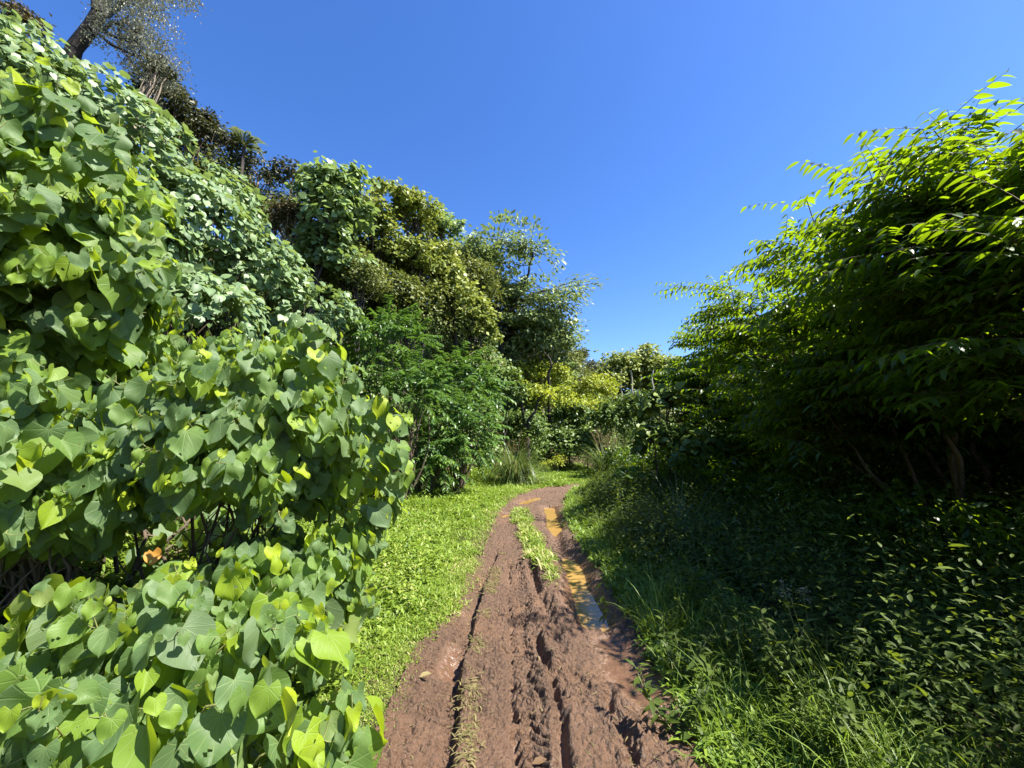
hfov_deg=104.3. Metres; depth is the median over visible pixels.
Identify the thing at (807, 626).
tall weed
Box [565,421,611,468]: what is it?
hillside bush
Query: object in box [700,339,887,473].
back row tree
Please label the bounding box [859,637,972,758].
tall weed
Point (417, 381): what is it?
pinnate shrub
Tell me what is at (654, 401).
round leaved bush
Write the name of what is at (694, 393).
back row tree
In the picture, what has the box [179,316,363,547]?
hibiscus shrub
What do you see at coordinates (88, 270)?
hibiscus shrub
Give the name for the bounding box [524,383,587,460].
hillside bush
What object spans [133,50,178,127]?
scrub tree
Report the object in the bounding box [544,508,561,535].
puddle
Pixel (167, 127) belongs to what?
climbing vine
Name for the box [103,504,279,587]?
hibiscus shrub
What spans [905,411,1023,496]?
back row tree
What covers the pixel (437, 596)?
verge grass
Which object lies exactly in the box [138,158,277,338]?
climbing vine
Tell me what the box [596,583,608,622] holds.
puddle sprig
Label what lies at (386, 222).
kukui tree
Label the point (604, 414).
hillside bush
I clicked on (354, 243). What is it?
kukui tree
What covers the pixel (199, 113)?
scrub tree
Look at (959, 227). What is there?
leafy tree
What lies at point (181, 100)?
scrub tree
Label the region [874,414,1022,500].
back row tree
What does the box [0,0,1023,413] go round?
sky
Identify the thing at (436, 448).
pinnate shrub
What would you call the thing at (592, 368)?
dark tree
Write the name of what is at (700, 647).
tall weed
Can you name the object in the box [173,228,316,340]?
climbing vine
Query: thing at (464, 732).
ridge grass
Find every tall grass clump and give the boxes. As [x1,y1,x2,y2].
[473,429,559,486]
[567,426,630,475]
[599,505,714,562]
[613,470,766,575]
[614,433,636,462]
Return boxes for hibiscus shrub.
[0,56,192,625]
[0,353,161,631]
[0,542,387,767]
[48,326,199,574]
[51,313,414,570]
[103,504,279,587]
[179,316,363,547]
[187,498,396,650]
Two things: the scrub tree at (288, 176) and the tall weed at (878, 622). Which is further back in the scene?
the scrub tree at (288, 176)
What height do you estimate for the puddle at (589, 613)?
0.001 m
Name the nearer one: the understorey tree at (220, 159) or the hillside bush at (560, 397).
the understorey tree at (220, 159)
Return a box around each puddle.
[518,498,541,503]
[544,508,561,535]
[561,559,608,631]
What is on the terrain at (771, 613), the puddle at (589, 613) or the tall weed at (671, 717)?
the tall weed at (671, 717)
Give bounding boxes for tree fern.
[226,126,268,269]
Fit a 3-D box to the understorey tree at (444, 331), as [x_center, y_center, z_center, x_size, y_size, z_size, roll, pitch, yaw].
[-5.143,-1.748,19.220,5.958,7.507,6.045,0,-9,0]
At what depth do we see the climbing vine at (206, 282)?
8.20 m
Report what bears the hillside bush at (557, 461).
on the terrain at (771, 613)
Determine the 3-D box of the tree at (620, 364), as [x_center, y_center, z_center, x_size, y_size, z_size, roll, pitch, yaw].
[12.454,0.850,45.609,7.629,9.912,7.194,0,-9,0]
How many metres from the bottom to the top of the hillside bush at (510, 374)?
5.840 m
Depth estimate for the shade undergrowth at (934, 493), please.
6.38 m
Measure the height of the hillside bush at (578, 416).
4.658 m
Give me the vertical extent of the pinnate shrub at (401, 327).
6.129 m
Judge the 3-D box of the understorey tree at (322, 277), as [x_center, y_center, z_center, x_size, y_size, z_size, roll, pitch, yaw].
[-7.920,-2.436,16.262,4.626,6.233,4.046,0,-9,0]
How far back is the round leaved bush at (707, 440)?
10.04 m
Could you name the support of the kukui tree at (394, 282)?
on the terrain at (771, 613)
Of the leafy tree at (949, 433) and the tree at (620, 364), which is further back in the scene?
the tree at (620, 364)
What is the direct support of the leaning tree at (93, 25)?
on the terrain at (771, 613)
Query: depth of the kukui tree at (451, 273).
19.86 m
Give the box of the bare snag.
[544,352,561,455]
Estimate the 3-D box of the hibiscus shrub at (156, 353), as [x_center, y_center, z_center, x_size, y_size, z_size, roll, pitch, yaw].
[-3.872,0.432,3.535,2.504,2.456,1.659,0,-9,0]
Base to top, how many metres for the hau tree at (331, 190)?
10.506 m
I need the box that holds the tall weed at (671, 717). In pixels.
[624,655,724,741]
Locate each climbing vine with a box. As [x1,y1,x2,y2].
[0,7,76,80]
[0,29,149,163]
[22,53,202,211]
[137,167,214,279]
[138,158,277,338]
[164,262,270,350]
[168,157,271,338]
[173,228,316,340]
[226,276,364,358]
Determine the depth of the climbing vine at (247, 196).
10.88 m
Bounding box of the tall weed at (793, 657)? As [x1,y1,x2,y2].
[751,606,817,702]
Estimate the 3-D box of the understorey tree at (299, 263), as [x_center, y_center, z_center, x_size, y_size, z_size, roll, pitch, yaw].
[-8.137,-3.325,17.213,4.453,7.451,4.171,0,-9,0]
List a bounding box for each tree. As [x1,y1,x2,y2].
[0,0,59,40]
[64,0,212,108]
[116,57,197,153]
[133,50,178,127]
[143,105,214,159]
[151,86,224,166]
[174,111,250,218]
[179,142,267,262]
[219,142,291,273]
[224,177,306,334]
[254,155,303,234]
[259,191,320,335]
[262,260,374,342]
[276,228,377,315]
[284,150,380,323]
[320,240,393,400]
[321,234,378,343]
[345,176,425,398]
[347,232,408,359]
[350,266,430,396]
[358,185,451,407]
[359,271,466,394]
[381,229,468,392]
[403,237,491,434]
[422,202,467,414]
[428,327,511,445]
[433,289,504,429]
[441,208,608,418]
[451,292,549,408]
[456,245,510,345]
[496,323,586,412]
[516,343,597,406]
[516,379,555,469]
[571,347,589,398]
[580,358,603,371]
[581,362,650,393]
[586,346,650,402]
[617,342,665,395]
[622,384,649,396]
[634,408,694,435]
[637,350,683,390]
[640,317,775,471]
[643,376,671,408]
[647,350,780,467]
[654,263,988,502]
[681,320,1023,529]
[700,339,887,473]
[720,158,1023,550]
[738,67,1023,439]
[762,281,1022,500]
[844,250,1023,445]
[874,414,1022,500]
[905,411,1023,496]
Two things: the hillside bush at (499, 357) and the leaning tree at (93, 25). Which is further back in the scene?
the hillside bush at (499, 357)
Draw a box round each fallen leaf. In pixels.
[420,671,430,676]
[532,756,545,763]
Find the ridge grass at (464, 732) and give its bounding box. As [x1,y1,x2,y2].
[448,552,506,767]
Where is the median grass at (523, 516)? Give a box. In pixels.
[508,506,562,585]
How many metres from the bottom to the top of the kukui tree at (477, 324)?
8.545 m
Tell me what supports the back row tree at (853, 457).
on the terrain at (771, 613)
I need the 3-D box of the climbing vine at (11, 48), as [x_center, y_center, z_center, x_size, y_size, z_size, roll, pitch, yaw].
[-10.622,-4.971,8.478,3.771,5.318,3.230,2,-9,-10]
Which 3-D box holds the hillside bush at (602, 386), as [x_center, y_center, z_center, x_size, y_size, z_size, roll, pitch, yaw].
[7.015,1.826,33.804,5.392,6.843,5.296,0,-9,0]
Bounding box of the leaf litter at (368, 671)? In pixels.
[45,529,387,699]
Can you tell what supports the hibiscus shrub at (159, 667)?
on the terrain at (771, 613)
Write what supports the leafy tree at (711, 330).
on the terrain at (771, 613)
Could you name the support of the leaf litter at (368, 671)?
on the terrain at (771, 613)
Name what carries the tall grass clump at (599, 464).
on the terrain at (771, 613)
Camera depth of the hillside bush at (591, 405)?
30.03 m
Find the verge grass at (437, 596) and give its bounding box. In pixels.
[0,461,611,758]
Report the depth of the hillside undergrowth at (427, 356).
23.37 m
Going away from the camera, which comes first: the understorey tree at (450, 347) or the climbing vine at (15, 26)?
the climbing vine at (15, 26)
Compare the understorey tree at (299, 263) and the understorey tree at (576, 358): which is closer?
the understorey tree at (299, 263)
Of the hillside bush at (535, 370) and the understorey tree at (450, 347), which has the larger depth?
the hillside bush at (535, 370)
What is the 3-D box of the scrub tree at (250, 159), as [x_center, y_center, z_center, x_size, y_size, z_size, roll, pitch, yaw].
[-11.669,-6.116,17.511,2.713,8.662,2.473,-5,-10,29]
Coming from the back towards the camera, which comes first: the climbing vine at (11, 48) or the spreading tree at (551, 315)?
the spreading tree at (551, 315)
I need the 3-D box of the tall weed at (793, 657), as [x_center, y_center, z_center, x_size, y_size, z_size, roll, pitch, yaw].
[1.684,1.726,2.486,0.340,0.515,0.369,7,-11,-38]
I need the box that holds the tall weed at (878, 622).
[836,587,908,687]
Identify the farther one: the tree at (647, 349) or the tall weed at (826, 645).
the tree at (647, 349)
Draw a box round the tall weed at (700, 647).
[651,609,724,680]
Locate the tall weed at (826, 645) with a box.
[785,594,875,694]
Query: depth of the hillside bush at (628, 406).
18.89 m
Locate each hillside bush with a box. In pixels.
[471,345,511,423]
[473,363,534,475]
[496,406,551,463]
[511,354,583,407]
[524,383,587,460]
[530,420,585,468]
[539,452,565,470]
[545,398,593,468]
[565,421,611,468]
[566,364,623,402]
[568,392,613,449]
[582,396,638,454]
[609,388,664,429]
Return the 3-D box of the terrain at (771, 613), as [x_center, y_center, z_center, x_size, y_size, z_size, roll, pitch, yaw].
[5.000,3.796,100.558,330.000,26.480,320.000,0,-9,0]
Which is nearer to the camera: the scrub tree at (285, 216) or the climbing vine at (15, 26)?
the climbing vine at (15, 26)
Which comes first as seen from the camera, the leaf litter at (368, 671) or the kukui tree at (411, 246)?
the leaf litter at (368, 671)
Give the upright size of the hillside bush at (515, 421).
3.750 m
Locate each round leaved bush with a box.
[611,465,654,489]
[627,423,677,493]
[631,381,703,494]
[657,421,740,484]
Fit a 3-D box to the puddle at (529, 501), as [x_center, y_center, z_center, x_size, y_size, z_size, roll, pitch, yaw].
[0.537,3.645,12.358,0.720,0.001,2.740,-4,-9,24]
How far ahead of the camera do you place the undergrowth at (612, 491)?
3.47 m
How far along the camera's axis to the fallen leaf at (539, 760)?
2.19 m
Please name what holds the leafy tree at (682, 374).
on the terrain at (771, 613)
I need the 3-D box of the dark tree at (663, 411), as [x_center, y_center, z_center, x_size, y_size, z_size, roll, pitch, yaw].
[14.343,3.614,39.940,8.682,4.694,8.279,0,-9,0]
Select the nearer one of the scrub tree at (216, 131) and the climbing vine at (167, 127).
the climbing vine at (167, 127)
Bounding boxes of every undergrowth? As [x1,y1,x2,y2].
[148,293,374,519]
[166,227,686,479]
[571,449,1023,767]
[588,441,1023,620]
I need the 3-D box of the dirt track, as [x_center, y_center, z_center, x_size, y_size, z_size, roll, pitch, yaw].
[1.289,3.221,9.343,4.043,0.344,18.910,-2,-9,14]
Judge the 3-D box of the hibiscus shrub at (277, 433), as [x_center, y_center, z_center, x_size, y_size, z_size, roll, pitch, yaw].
[-2.016,0.835,3.060,2.173,2.718,2.081,5,-10,-32]
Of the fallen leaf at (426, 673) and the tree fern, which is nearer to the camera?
the fallen leaf at (426, 673)
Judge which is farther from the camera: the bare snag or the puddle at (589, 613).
the bare snag
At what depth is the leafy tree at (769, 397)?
5.87 m
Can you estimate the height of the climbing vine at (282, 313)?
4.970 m
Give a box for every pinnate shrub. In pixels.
[327,294,443,492]
[350,349,458,499]
[383,416,476,496]
[405,383,512,493]
[417,340,515,487]
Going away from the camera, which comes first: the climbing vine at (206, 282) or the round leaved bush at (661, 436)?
the climbing vine at (206, 282)
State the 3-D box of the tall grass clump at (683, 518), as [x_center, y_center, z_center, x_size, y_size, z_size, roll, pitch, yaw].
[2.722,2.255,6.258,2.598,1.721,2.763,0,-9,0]
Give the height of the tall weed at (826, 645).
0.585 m
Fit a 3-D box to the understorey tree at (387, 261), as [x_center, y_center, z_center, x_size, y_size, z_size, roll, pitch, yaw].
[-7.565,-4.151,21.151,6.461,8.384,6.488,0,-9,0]
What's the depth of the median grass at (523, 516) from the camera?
6.60 m
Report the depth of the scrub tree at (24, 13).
12.26 m
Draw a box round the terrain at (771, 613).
[15,313,1023,767]
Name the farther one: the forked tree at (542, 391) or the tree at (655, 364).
the tree at (655, 364)
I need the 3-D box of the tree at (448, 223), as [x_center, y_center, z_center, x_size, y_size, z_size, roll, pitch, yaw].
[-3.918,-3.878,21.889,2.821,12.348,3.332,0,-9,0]
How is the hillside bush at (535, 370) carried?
on the terrain at (771, 613)
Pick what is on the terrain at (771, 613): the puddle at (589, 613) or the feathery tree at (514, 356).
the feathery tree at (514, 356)
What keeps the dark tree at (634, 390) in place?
on the terrain at (771, 613)
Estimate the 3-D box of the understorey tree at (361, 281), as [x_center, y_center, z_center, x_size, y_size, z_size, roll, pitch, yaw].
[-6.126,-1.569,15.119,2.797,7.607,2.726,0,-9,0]
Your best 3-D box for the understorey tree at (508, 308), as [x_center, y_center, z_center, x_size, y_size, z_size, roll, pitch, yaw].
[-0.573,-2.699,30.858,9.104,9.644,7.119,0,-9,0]
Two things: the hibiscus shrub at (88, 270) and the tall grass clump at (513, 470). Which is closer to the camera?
the hibiscus shrub at (88, 270)
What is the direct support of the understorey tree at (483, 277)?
on the terrain at (771, 613)
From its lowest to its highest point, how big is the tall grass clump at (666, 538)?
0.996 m
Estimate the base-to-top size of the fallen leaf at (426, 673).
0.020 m
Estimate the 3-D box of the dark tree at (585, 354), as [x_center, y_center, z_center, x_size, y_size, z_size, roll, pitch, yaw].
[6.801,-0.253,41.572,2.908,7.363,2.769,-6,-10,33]
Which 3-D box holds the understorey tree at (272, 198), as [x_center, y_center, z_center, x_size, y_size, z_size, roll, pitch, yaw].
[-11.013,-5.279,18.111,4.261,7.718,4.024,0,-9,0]
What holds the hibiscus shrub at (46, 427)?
on the terrain at (771, 613)
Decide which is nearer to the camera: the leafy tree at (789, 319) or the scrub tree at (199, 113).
the leafy tree at (789, 319)
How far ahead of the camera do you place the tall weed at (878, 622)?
2.98 m
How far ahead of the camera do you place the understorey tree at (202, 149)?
16.63 m
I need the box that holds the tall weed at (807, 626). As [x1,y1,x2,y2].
[772,577,832,670]
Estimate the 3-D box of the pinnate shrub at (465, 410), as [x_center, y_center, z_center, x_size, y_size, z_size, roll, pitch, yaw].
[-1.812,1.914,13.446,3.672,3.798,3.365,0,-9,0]
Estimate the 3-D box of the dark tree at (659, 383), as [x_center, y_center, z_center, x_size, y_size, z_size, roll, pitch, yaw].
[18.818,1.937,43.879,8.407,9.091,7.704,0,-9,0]
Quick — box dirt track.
[373,483,712,767]
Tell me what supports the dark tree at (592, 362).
on the terrain at (771, 613)
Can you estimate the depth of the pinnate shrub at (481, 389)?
15.12 m
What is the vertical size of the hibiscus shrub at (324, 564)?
1.456 m
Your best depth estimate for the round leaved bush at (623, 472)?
11.27 m
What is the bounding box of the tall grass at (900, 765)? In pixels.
[560,486,1023,767]
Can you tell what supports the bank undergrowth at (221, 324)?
on the terrain at (771, 613)

